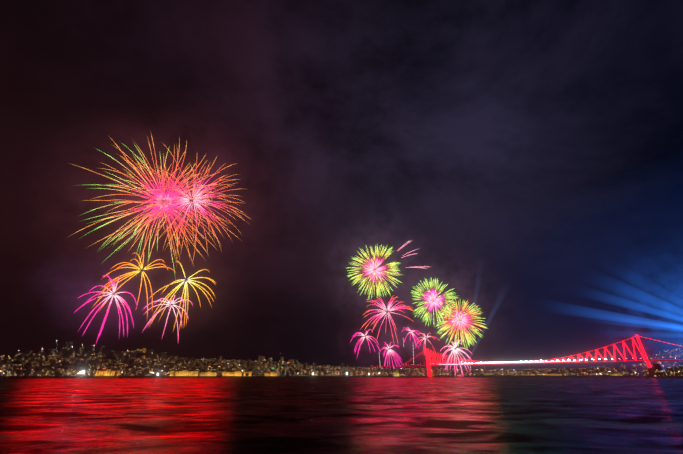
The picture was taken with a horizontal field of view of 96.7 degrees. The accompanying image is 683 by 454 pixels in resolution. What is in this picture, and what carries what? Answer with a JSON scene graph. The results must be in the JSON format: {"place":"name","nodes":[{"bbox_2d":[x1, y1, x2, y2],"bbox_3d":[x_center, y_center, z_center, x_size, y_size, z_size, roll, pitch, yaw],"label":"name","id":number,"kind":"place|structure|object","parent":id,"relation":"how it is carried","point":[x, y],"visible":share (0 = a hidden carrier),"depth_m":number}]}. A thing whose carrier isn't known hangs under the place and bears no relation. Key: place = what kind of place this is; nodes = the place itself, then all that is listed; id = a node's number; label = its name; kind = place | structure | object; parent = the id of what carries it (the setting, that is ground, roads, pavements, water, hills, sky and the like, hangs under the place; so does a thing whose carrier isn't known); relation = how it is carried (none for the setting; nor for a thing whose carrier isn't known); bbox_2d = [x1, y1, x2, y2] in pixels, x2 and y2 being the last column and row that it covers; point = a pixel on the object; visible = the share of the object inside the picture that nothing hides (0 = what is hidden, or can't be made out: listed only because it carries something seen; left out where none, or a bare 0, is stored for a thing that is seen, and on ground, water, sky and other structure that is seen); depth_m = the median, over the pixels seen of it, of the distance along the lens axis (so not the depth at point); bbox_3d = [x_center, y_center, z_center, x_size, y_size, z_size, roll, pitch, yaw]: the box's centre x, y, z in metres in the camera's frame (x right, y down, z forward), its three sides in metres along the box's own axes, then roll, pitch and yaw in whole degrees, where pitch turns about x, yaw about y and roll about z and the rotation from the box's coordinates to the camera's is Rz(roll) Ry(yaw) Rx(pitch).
{"place":"outdoors","nodes":[
{"label":"outdoors","id":0,"kind":"place"},
{"bbox_2d":[68,130,487,376],"bbox_3d":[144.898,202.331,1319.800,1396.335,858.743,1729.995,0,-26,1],"label":"fireworks","id":1,"kind":"object","parent":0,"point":[458,319],"visible":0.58,"depth_m":722.31},
{"bbox_2d":[0,376,682,453],"bbox_3d":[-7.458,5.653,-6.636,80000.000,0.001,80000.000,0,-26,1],"label":"water","id":2,"kind":"structure","parent":0,"point":[389,415],"depth_m":66.72},
{"bbox_2d":[0,351,682,377],"bbox_3d":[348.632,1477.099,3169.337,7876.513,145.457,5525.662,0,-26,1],"label":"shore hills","id":3,"kind":"structure","parent":0,"point":[81,368],"depth_m":1764.25},
{"bbox_2d":[0,341,682,376],"bbox_3d":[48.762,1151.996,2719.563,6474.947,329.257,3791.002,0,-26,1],"label":"city buildings","id":4,"kind":"structure","parent":3,"relation":"on","point":[28,360],"depth_m":1784.28},
{"bbox_2d":[5,345,681,375],"bbox_3d":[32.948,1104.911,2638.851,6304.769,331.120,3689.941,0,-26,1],"label":"city lights","id":5,"kind":"object","parent":4,"relation":"on","point":[327,365],"depth_m":1968.92},
{"bbox_2d":[95,347,621,376],"bbox_3d":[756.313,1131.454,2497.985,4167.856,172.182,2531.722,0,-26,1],"label":"floodlit palaces and mosque","id":6,"kind":"object","parent":3,"relation":"on","point":[184,372],"depth_m":1606.30},
{"bbox_2d":[377,335,682,375],"bbox_3d":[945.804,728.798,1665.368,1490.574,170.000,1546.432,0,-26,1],"label":"suspension bridge","id":7,"kind":"structure","parent":3,"relation":"on","point":[646,360],"depth_m":1494.79},
{"bbox_2d":[382,357,680,365],"bbox_3d":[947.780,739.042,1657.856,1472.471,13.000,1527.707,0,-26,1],"label":"bridge road lamps","id":8,"kind":"object","parent":7,"relation":"on","point":[546,360],"depth_m":1564.85},
{"bbox_2d":[0,0,682,369],"label":"sky","id":9,"kind":"structure","parent":0,"point":[530,152]}
]}

